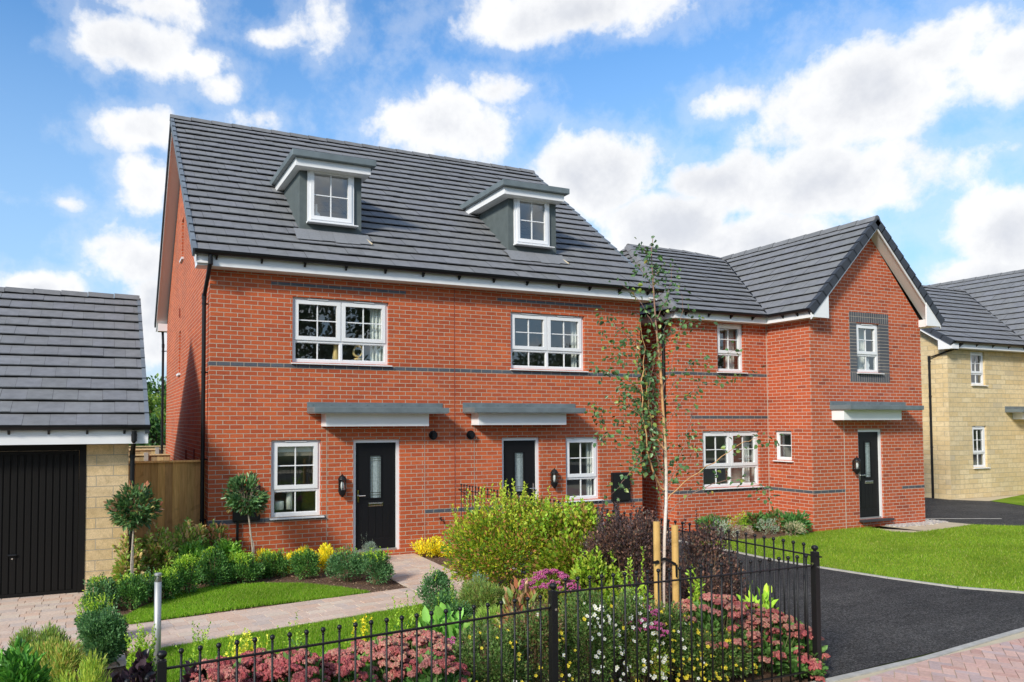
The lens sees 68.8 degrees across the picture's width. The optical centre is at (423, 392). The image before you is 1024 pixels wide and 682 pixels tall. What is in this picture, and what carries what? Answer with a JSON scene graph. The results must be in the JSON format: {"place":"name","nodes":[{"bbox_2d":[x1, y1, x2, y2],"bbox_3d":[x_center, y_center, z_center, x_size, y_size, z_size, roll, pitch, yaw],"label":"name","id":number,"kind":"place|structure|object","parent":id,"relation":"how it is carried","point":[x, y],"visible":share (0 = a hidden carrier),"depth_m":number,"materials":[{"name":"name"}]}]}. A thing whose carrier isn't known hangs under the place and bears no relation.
{"place":"outdoors","nodes":[
{"label":"outdoors","id":0,"kind":"place"},
{"bbox_2d":[0,592,126,670],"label":"garage forecourt","id":1,"kind":"structure","parent":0,"point":[11,620],"depth_m":9.27,"materials":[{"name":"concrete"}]},
{"bbox_2d":[74,590,114,643],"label":"box shrub","id":2,"kind":"object","parent":1,"relation":"on","point":[95,607],"visible":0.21,"depth_m":7.99,"materials":[{"name":"green plant"}]},
{"bbox_2d":[80,572,122,608],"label":"box shrub","id":3,"kind":"object","parent":1,"relation":"on","point":[107,587],"visible":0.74,"depth_m":9.42,"materials":[{"name":"green plant"}]},
{"bbox_2d":[75,606,129,666],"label":"box shrub","id":4,"kind":"object","parent":1,"relation":"on","point":[105,629],"visible":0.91,"depth_m":7.23,"materials":[{"name":"green plant"}]},
{"bbox_2d":[121,581,370,624],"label":"lawn","id":5,"kind":"structure","parent":0,"point":[238,608],"depth_m":9.64,"materials":[{"name":"green plant"}]},
{"bbox_2d":[129,603,431,681],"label":"lawn","id":6,"kind":"structure","parent":0,"point":[252,636],"depth_m":8.11,"materials":[{"name":"green plant"}]},
{"bbox_2d":[153,572,161,667],"bbox_3d":[-2.383,2.160,6.635,0.062,1.082,0.062,1,-2,-23],"label":"bollard light","id":7,"kind":"object","parent":6,"relation":"on","point":[157,601],"visible":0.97,"depth_m":6.62,"materials":[{"name":"silver metal"}]},
{"bbox_2d":[175,621,210,678],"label":"lime shrub","id":8,"kind":"object","parent":6,"relation":"on","point":[192,659],"visible":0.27,"depth_m":6.52,"materials":[{"name":"green plant"}]},
{"bbox_2d":[223,628,268,658],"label":"lime shrub","id":9,"kind":"object","parent":6,"relation":"on","point":[247,647],"visible":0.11,"depth_m":6.36,"materials":[{"name":"yellow plant"}]},
{"bbox_2d":[385,590,421,635],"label":"lime shrub","id":10,"kind":"object","parent":6,"relation":"on","point":[411,623],"visible":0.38,"depth_m":7.79,"materials":[{"name":"green plant"}]},
{"bbox_2d":[126,553,467,652],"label":"garden path","id":11,"kind":"structure","parent":0,"point":[412,569],"depth_m":9.34,"materials":[{"name":"beige stone"}]},
{"bbox_2d":[1,499,1022,677],"bbox_3d":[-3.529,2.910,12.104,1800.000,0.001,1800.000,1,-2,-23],"label":"ground","id":12,"kind":"structure","parent":0,"point":[829,677],"depth_m":7.61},
{"bbox_2d":[0,635,52,681],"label":"broadleaf shrub","id":13,"kind":"object","parent":12,"relation":"on","point":[16,665],"visible":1,"depth_m":5.27,"materials":[{"name":"green plant"}]},
{"bbox_2d":[6,620,75,668],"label":"feathery shrub","id":14,"kind":"object","parent":12,"relation":"on","point":[31,637],"visible":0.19,"depth_m":6.57,"materials":[{"name":"green plant"}]},
{"bbox_2d":[0,287,150,598],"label":"garage","id":15,"kind":"structure","parent":12,"relation":"on","point":[74,416],"depth_m":10.59,"materials":[{"name":"stone"}]},
{"bbox_2d":[0,450,78,598],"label":"garage door","id":16,"kind":"structure","parent":15,"relation":"in","point":[39,490],"depth_m":10.32,"materials":[{"name":"black metal"}]},
{"bbox_2d":[129,414,165,445],"bbox_3d":[-11.872,2.357,32.491,3.629,2.938,3.533,1,-2,-23],"label":"leafy tree","id":17,"kind":"object","parent":12,"relation":"on","point":[155,424],"visible":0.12,"depth_m":31.97,"materials":[{"name":"green plant"}]},
{"bbox_2d":[147,390,165,445],"bbox_3d":[-13.036,1.827,36.099,4.408,4.257,4.356,-1,-2,23],"label":"leafy tree","id":18,"kind":"object","parent":12,"relation":"on","point":[153,408],"visible":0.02,"depth_m":35.78,"materials":[{"name":"green plant"}]},
{"bbox_2d":[154,114,664,558],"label":"brick house","id":19,"kind":"structure","parent":12,"relation":"on","point":[460,301],"depth_m":14.04,"materials":[{"name":"red brick"}]},
{"bbox_2d":[270,440,324,519],"bbox_3d":[-2.186,1.483,12.778,0.940,1.344,0.190,1,-2,-23],"label":"window","id":20,"kind":"structure","parent":19,"relation":"in","point":[315,487],"depth_m":12.80,"materials":[{"name":"white plastic"}]},
{"bbox_2d":[291,297,391,366],"bbox_3d":[-1.450,-1.074,13.198,1.845,1.174,0.190,1,-2,-23],"label":"window","id":21,"kind":"structure","parent":19,"relation":"in","point":[341,305],"depth_m":13.20,"materials":[{"name":"white plastic"}]},
{"bbox_2d":[355,442,394,549],"bbox_3d":[-0.859,1.852,13.369,0.767,1.905,0.109,1,-2,-23],"label":"door","id":22,"kind":"structure","parent":19,"relation":"in","point":[375,462],"depth_m":13.39,"materials":[{"name":"black"}]},
{"bbox_2d":[503,440,534,518],"bbox_3d":[1.891,1.891,14.553,0.727,1.910,0.109,1,-2,-23],"label":"door","id":23,"kind":"structure","parent":19,"relation":"in","point":[519,455],"depth_m":14.60,"materials":[{"name":"black"}]},
{"bbox_2d":[510,312,588,371],"bbox_3d":[2.511,-1.009,14.903,1.810,1.154,0.190,1,-2,-23],"label":"window","id":24,"kind":"structure","parent":19,"relation":"in","point":[546,348],"depth_m":14.92,"materials":[{"name":"white plastic"}]},
{"bbox_2d":[566,437,602,501],"bbox_3d":[3.246,1.550,15.118,0.890,1.304,0.190,1,-2,-23],"label":"window","id":25,"kind":"structure","parent":19,"relation":"in","point":[594,475],"depth_m":15.16,"materials":[{"name":"white plastic"}]},
{"bbox_2d":[81,553,814,681],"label":"planting bed","id":26,"kind":"object","parent":12,"relation":"on","point":[349,585],"visible":0.17,"depth_m":10.84,"materials":[{"name":"brown soil"}]},
{"bbox_2d":[22,636,92,681],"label":"feathery shrub","id":27,"kind":"object","parent":26,"relation":"on","point":[69,655],"visible":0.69,"depth_m":6.18,"materials":[{"name":"green plant"}]},
{"bbox_2d":[50,648,111,681],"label":"feathery shrub","id":28,"kind":"object","parent":26,"relation":"on","point":[91,671],"visible":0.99,"depth_m":5.44,"materials":[{"name":"green plant"}]},
{"bbox_2d":[110,532,145,587],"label":"leafy shrub","id":29,"kind":"object","parent":26,"relation":"on","point":[139,565],"visible":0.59,"depth_m":10.64,"materials":[{"name":"green plant"}]},
{"bbox_2d":[114,570,151,610],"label":"box shrub","id":30,"kind":"object","parent":26,"relation":"on","point":[128,588],"visible":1,"depth_m":9.52,"materials":[{"name":"green plant"}]},
{"bbox_2d":[111,648,156,681],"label":"dark leaved plant","id":31,"kind":"object","parent":26,"relation":"on","point":[140,670],"visible":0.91,"depth_m":5.24,"materials":[{"name":"purple plant"}]},
{"bbox_2d":[103,480,164,581],"bbox_3d":[-4.073,2.041,10.401,0.806,1.642,0.867,1,-2,-23],"label":"lollipop tree","id":32,"kind":"object","parent":26,"relation":"on","point":[119,509],"visible":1,"depth_m":10.30,"materials":[{"name":"green plant"}]},
{"bbox_2d":[123,617,157,681],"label":"lime shrub","id":33,"kind":"object","parent":26,"relation":"on","point":[140,644],"visible":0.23,"depth_m":5.92,"materials":[{"name":"green plant"}]},
{"bbox_2d":[139,522,178,576],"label":"leafy shrub","id":34,"kind":"object","parent":26,"relation":"on","point":[157,546],"visible":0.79,"depth_m":11.10,"materials":[{"name":"green plant"}]},
{"bbox_2d":[128,460,204,561],"bbox_3d":[-4.235,2.011,12.220,1.210,1.785,0.075,1,-2,-23],"label":"timber fence","id":35,"kind":"object","parent":26,"relation":"on","point":[175,485],"visible":0.43,"depth_m":12.26,"materials":[{"name":"brown wood"}]},
{"bbox_2d":[152,562,183,599],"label":"box shrub","id":36,"kind":"object","parent":26,"relation":"on","point":[172,582],"visible":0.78,"depth_m":10.02,"materials":[{"name":"green plant"}]},
{"bbox_2d":[164,516,210,565],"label":"leafy shrub","id":37,"kind":"object","parent":26,"relation":"on","point":[194,533],"visible":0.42,"depth_m":11.56,"materials":[{"name":"green plant"}]},
{"bbox_2d":[171,550,205,592],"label":"box shrub","id":38,"kind":"object","parent":26,"relation":"on","point":[185,570],"visible":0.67,"depth_m":10.34,"materials":[{"name":"green plant"}]},
{"bbox_2d":[174,535,215,583],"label":"leafy shrub","id":39,"kind":"object","parent":26,"relation":"on","point":[195,547],"visible":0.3,"depth_m":11.10,"materials":[{"name":"green plant"}]},
{"bbox_2d":[196,546,231,586],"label":"box shrub","id":40,"kind":"object","parent":26,"relation":"on","point":[219,565],"visible":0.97,"depth_m":10.85,"materials":[{"name":"green plant"}]},
{"bbox_2d":[201,519,232,559],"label":"leafy shrub","id":41,"kind":"object","parent":26,"relation":"on","point":[216,531],"visible":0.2,"depth_m":11.68,"materials":[{"name":"green plant"}]},
{"bbox_2d":[190,655,252,681],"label":"sedum","id":42,"kind":"object","parent":26,"relation":"on","point":[227,670],"visible":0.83,"depth_m":5.25,"materials":[{"name":"pink plant"}]},
{"bbox_2d":[210,538,244,580],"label":"leafy shrub","id":43,"kind":"object","parent":26,"relation":"on","point":[229,547],"visible":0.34,"depth_m":11.34,"materials":[{"name":"green plant"}]},
{"bbox_2d":[221,470,269,577],"bbox_3d":[-2.789,2.059,11.552,0.748,1.691,0.744,1,-2,-23],"label":"lollipop tree","id":44,"kind":"object","parent":26,"relation":"on","point":[235,501],"visible":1,"depth_m":11.49,"materials":[{"name":"green plant"}]},
{"bbox_2d":[227,549,265,582],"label":"box shrub","id":45,"kind":"object","parent":26,"relation":"on","point":[245,560],"visible":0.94,"depth_m":11.10,"materials":[{"name":"green plant"}]},
{"bbox_2d":[240,647,284,681],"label":"sedum","id":46,"kind":"object","parent":26,"relation":"on","point":[263,667],"visible":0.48,"depth_m":5.51,"materials":[{"name":"pink plant"}]},
{"bbox_2d":[258,547,289,578],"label":"box shrub","id":47,"kind":"object","parent":26,"relation":"on","point":[275,561],"visible":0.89,"depth_m":11.51,"materials":[{"name":"green plant"}]},
{"bbox_2d":[267,648,330,681],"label":"sedum","id":48,"kind":"object","parent":26,"relation":"on","point":[298,666],"visible":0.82,"depth_m":5.38,"materials":[{"name":"pink plant"}]},
{"bbox_2d":[287,544,321,579],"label":"box shrub","id":49,"kind":"object","parent":26,"relation":"on","point":[308,559],"visible":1,"depth_m":11.41,"materials":[{"name":"green plant"}]},
{"bbox_2d":[324,543,366,581],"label":"box shrub","id":50,"kind":"object","parent":26,"relation":"on","point":[353,563],"visible":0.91,"depth_m":11.19,"materials":[{"name":"green plant"}]},
{"bbox_2d":[319,648,378,681],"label":"sedum","id":51,"kind":"object","parent":26,"relation":"on","point":[347,664],"visible":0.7,"depth_m":5.65,"materials":[{"name":"pink plant"}]},
{"bbox_2d":[360,547,395,584],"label":"box shrub","id":52,"kind":"object","parent":26,"relation":"on","point":[380,569],"visible":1,"depth_m":10.98,"materials":[{"name":"green plant"}]},
{"bbox_2d":[346,635,415,681],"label":"sedum","id":53,"kind":"object","parent":26,"relation":"on","point":[379,657],"visible":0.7,"depth_m":6.00,"materials":[{"name":"pink plant"}]},
{"bbox_2d":[393,629,455,678],"bbox_3d":[-0.019,2.360,6.322,0.615,0.674,0.822,1,-2,-23],"label":"sedum","id":54,"kind":"object","parent":26,"relation":"on","point":[409,637],"visible":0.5,"depth_m":6.26,"materials":[{"name":"pink plant"}]},
{"bbox_2d":[409,535,446,557],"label":"golden shrub","id":55,"kind":"object","parent":26,"relation":"on","point":[432,546],"visible":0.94,"depth_m":13.25,"materials":[{"name":"yellow plant"}]},
{"bbox_2d":[416,563,456,611],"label":"box shrub","id":56,"kind":"object","parent":26,"relation":"on","point":[441,579],"visible":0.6,"depth_m":9.11,"materials":[{"name":"green plant"}]},
{"bbox_2d":[403,649,471,681],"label":"sedum","id":57,"kind":"object","parent":26,"relation":"on","point":[424,665],"visible":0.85,"depth_m":5.82,"materials":[{"name":"pink plant"}]},
{"bbox_2d":[418,602,470,640],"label":"broadleaf shrub","id":58,"kind":"object","parent":26,"relation":"on","point":[439,618],"visible":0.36,"depth_m":7.26,"materials":[{"name":"green plant"}]},
{"bbox_2d":[426,577,472,629],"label":"box shrub","id":59,"kind":"object","parent":26,"relation":"on","point":[468,609],"visible":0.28,"depth_m":8.18,"materials":[{"name":"green plant"}]},
{"bbox_2d":[124,545,821,681],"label":"front railing","id":60,"kind":"object","parent":26,"relation":"on","point":[163,668],"visible":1,"depth_m":5.97,"materials":[{"name":"black metal"}]},
{"bbox_2d":[454,574,507,625],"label":"feathery shrub","id":61,"kind":"object","parent":26,"relation":"on","point":[472,591],"visible":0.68,"depth_m":8.75,"materials":[{"name":"green plant"}]},
{"bbox_2d":[468,600,504,650],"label":"feathery shrub","id":62,"kind":"object","parent":26,"relation":"on","point":[483,612],"visible":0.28,"depth_m":7.82,"materials":[{"name":"green plant"}]},
{"bbox_2d":[447,617,536,681],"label":"flowering shrub","id":63,"kind":"object","parent":26,"relation":"on","point":[481,648],"visible":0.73,"depth_m":6.23,"materials":[{"name":"green plant"}]},
{"bbox_2d":[440,478,579,591],"bbox_3d":[1.192,1.993,10.136,2.079,1.685,2.026,1,-2,-23],"label":"golden green shrub","id":64,"kind":"object","parent":26,"relation":"on","point":[491,544],"visible":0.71,"depth_m":9.77,"materials":[{"name":"green plant"}]},
{"bbox_2d":[491,577,541,654],"bbox_3d":[0.991,2.318,7.671,0.606,0.837,0.472,0,-2,-4],"label":"red leaved shrub","id":65,"kind":"object","parent":26,"relation":"on","point":[512,594],"visible":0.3,"depth_m":7.67,"materials":[{"name":"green plant"}]},
{"bbox_2d":[502,600,573,681],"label":"flowering shrub","id":66,"kind":"object","parent":26,"relation":"on","point":[534,627],"visible":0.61,"depth_m":6.44,"materials":[{"name":"green plant"}]},
{"bbox_2d":[518,568,580,621],"bbox_3d":[1.443,2.401,8.591,0.788,0.743,0.637,1,-2,-23],"label":"spirea","id":67,"kind":"object","parent":26,"relation":"on","point":[538,575],"visible":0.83,"depth_m":8.57,"materials":[{"name":"pink plant"}]},
{"bbox_2d":[524,494,626,603],"bbox_3d":[2.002,2.073,9.669,1.406,1.497,1.336,0,-2,5],"label":"golden green shrub","id":68,"kind":"object","parent":26,"relation":"on","point":[581,520],"visible":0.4,"depth_m":9.49,"materials":[{"name":"green plant"}]},
{"bbox_2d":[558,590,627,681],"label":"flowering shrub","id":69,"kind":"object","parent":26,"relation":"on","point":[584,634],"visible":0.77,"depth_m":6.57,"materials":[{"name":"green plant"}]},
{"bbox_2d":[567,545,630,613],"bbox_3d":[2.059,2.282,8.669,0.724,1.008,0.860,1,-2,-23],"label":"golden green shrub","id":70,"kind":"object","parent":26,"relation":"on","point":[584,572],"visible":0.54,"depth_m":8.59,"materials":[{"name":"green plant"}]},
{"bbox_2d":[576,492,681,612],"bbox_3d":[2.432,1.994,8.868,1.295,1.577,1.128,1,-2,-23],"label":"purple shrub","id":71,"kind":"object","parent":26,"relation":"on","point":[609,535],"visible":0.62,"depth_m":8.72,"materials":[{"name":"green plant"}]},
{"bbox_2d":[596,587,667,681],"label":"flowering shrub","id":72,"kind":"object","parent":26,"relation":"on","point":[631,613],"visible":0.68,"depth_m":6.66,"materials":[{"name":"green plant"}]},
{"bbox_2d":[616,546,652,651],"bbox_3d":[2.089,2.111,7.228,0.446,1.211,0.315,1,-2,-23],"label":"lime shrub","id":73,"kind":"object","parent":26,"relation":"on","point":[643,591],"visible":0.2,"depth_m":7.23,"materials":[{"name":"green plant"}]},
{"bbox_2d":[459,484,821,651],"bbox_3d":[2.188,2.200,10.408,0.035,1.280,7.690,1,-2,-23],"label":"side railing","id":74,"kind":"object","parent":26,"relation":"on","point":[728,531],"visible":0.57,"depth_m":7.60,"materials":[{"name":"black metal"}]},
{"bbox_2d":[618,603,673,681],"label":"spirea","id":75,"kind":"object","parent":26,"relation":"on","point":[665,668],"visible":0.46,"depth_m":6.63,"materials":[{"name":"green plant"}]},
{"bbox_2d":[653,521,660,609],"bbox_3d":[2.281,2.027,7.213,0.066,1.536,0.066,1,-2,-23],"label":"timber stake","id":76,"kind":"object","parent":26,"relation":"on","point":[656,542],"visible":0.47,"depth_m":7.21,"materials":[{"name":"beige wood"}]},
{"bbox_2d":[627,599,708,681],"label":"flowering shrub","id":77,"kind":"object","parent":26,"relation":"on","point":[675,632],"visible":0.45,"depth_m":6.77,"materials":[{"name":"green plant"}]},
{"bbox_2d":[671,525,678,668],"bbox_3d":[2.490,2.053,7.301,0.066,1.490,0.066,1,-2,-23],"label":"timber stake","id":78,"kind":"object","parent":26,"relation":"on","point":[675,558],"visible":0.56,"depth_m":7.29,"materials":[{"name":"beige wood"}]},
{"bbox_2d":[584,236,783,606],"bbox_3d":[2.531,0.597,7.362,2.331,4.304,0.733,1,-2,-20],"label":"birch tree","id":79,"kind":"object","parent":26,"relation":"on","point":[648,378],"visible":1,"depth_m":7.33,"materials":[{"name":"green plant"}]},
{"bbox_2d":[661,508,748,624],"bbox_3d":[2.982,1.984,7.928,1.033,1.517,0.808,1,-2,-23],"label":"purple shrub","id":80,"kind":"object","parent":26,"relation":"on","point":[709,544],"visible":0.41,"depth_m":7.88,"materials":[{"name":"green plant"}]},
{"bbox_2d":[668,620,757,681],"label":"flowering shrub","id":81,"kind":"object","parent":26,"relation":"on","point":[707,655],"visible":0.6,"depth_m":6.76,"materials":[{"name":"green plant"}]},
{"bbox_2d":[673,592,760,675],"bbox_3d":[2.778,2.317,7.089,0.828,0.828,0.800,1,-2,-23],"label":"sedum","id":82,"kind":"object","parent":26,"relation":"on","point":[706,600],"visible":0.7,"depth_m":6.97,"materials":[{"name":"pink plant"}]},
{"bbox_2d":[735,580,783,662],"bbox_3d":[3.394,2.304,7.385,0.585,0.865,0.435,2,-3,-39],"label":"broadleaf shrub","id":83,"kind":"object","parent":26,"relation":"on","point":[765,596],"visible":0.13,"depth_m":7.38,"materials":[{"name":"green plant"}]},
{"bbox_2d":[725,603,804,674],"bbox_3d":[3.264,2.396,7.223,0.778,0.654,0.809,1,-2,-23],"label":"sedum","id":84,"kind":"object","parent":26,"relation":"on","point":[775,629],"visible":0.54,"depth_m":7.02,"materials":[{"name":"pink plant"}]},
{"bbox_2d":[759,618,830,672],"bbox_3d":[3.547,2.451,7.195,0.640,0.545,0.772,1,-2,-23],"label":"sedum","id":85,"kind":"object","parent":26,"relation":"on","point":[803,657],"visible":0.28,"depth_m":6.98,"materials":[{"name":"pink plant"}]},
{"bbox_2d":[773,650,828,681],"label":"sedum","id":86,"kind":"object","parent":26,"relation":"on","point":[816,671],"visible":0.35,"depth_m":6.87,"materials":[{"name":"pink plant"}]},
{"bbox_2d":[621,215,944,531],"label":"gabled house","id":87,"kind":"structure","parent":12,"relation":"on","point":[811,321],"depth_m":17.00,"materials":[{"name":"red brick"}]},
{"bbox_2d":[717,323,747,373],"bbox_3d":[7.038,-1.020,16.997,0.870,1.144,0.190,1,-2,-23],"label":"window","id":88,"kind":"structure","parent":87,"relation":"in","point":[720,325],"depth_m":17.03,"materials":[{"name":"white plastic"}]},
{"bbox_2d":[702,431,763,489],"bbox_3d":[7.024,1.517,16.890,1.790,1.304,0.190,1,-2,-23],"label":"window","id":89,"kind":"structure","parent":87,"relation":"in","point":[729,464],"depth_m":16.90,"materials":[{"name":"white plastic"}]},
{"bbox_2d":[858,432,879,517],"bbox_3d":[10.233,1.870,17.017,0.697,1.945,0.109,1,-2,-23],"label":"door","id":90,"kind":"structure","parent":87,"relation":"in","point":[867,441],"depth_m":17.04,"materials":[{"name":"black"}]},
{"bbox_2d":[856,323,884,373],"bbox_3d":[10.265,-1.019,17.113,0.850,1.169,0.190,1,-2,-23],"label":"window","id":91,"kind":"structure","parent":87,"relation":"in","point":[874,354],"depth_m":17.16,"materials":[{"name":"white plastic"}]},
{"bbox_2d":[671,539,1023,593],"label":"lawn edging","id":92,"kind":"object","parent":12,"relation":"on","point":[960,587],"visible":0.16,"depth_m":11.23,"materials":[{"name":"concrete"}]},
{"bbox_2d":[811,627,1023,681],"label":"drive edging","id":93,"kind":"object","parent":12,"relation":"on","point":[920,659],"visible":0.41,"depth_m":7.50,"materials":[{"name":"concrete"}]},
{"bbox_2d":[920,269,1023,499],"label":"stone house","id":94,"kind":"structure","parent":12,"relation":"on","point":[972,364],"depth_m":23.69,"materials":[{"name":"beige stone"}]},
{"bbox_2d":[972,426,989,468],"bbox_3d":[17.619,1.717,23.482,0.790,1.344,0.190,1,-2,-23],"label":"window","id":95,"kind":"structure","parent":94,"relation":"in","point":[982,428],"depth_m":23.54,"materials":[{"name":"white plastic"}]},
{"bbox_2d":[0,0,1023,423],"label":"sky","id":96,"kind":"structure","parent":0,"point":[718,128],"materials":[{"name":"blue"}]},
{"bbox_2d":[660,525,811,540],"bbox_3d":[6.726,3.024,15.859,3.570,0.001,1.485,1,-2,-23],"label":"bed by wall","id":97,"kind":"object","parent":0,"point":[759,534],"visible":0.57,"depth_m":15.80,"materials":[{"name":"brown soil"}]},
{"bbox_2d":[694,513,730,535],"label":"bed plant","id":98,"kind":"object","parent":97,"relation":"on","point":[706,518],"visible":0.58,"depth_m":15.66,"materials":[{"name":"green plant"}]},
{"bbox_2d":[780,509,812,534],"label":"bed plant","id":99,"kind":"object","parent":97,"relation":"on","point":[799,517],"visible":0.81,"depth_m":15.82,"materials":[{"name":"green plant"}]},
{"bbox_2d":[516,538,1023,677],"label":"driveway","id":100,"kind":"structure","parent":0,"point":[868,621],"depth_m":9.30,"materials":[{"name":"black asphalt"}]},
{"bbox_2d":[716,523,1023,590],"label":"lawn","id":101,"kind":"structure","parent":0,"point":[907,566],"depth_m":13.40,"materials":[{"name":"green plant"}]},
{"bbox_2d":[864,522,972,532],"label":"paved path","id":102,"kind":"structure","parent":0,"point":[939,526],"depth_m":16.77,"materials":[{"name":"beige stone"}]},
{"bbox_2d":[836,632,1023,681],"bbox_3d":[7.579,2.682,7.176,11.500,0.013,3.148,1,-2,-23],"label":"block pavement","id":103,"kind":"structure","parent":0,"point":[1003,667],"depth_m":7.21,"materials":[{"name":"pink brick"}]},
{"bbox_2d":[925,498,1023,525],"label":"driveway","id":104,"kind":"structure","parent":0,"point":[1011,514],"depth_m":19.76,"materials":[{"name":"grey asphalt"}]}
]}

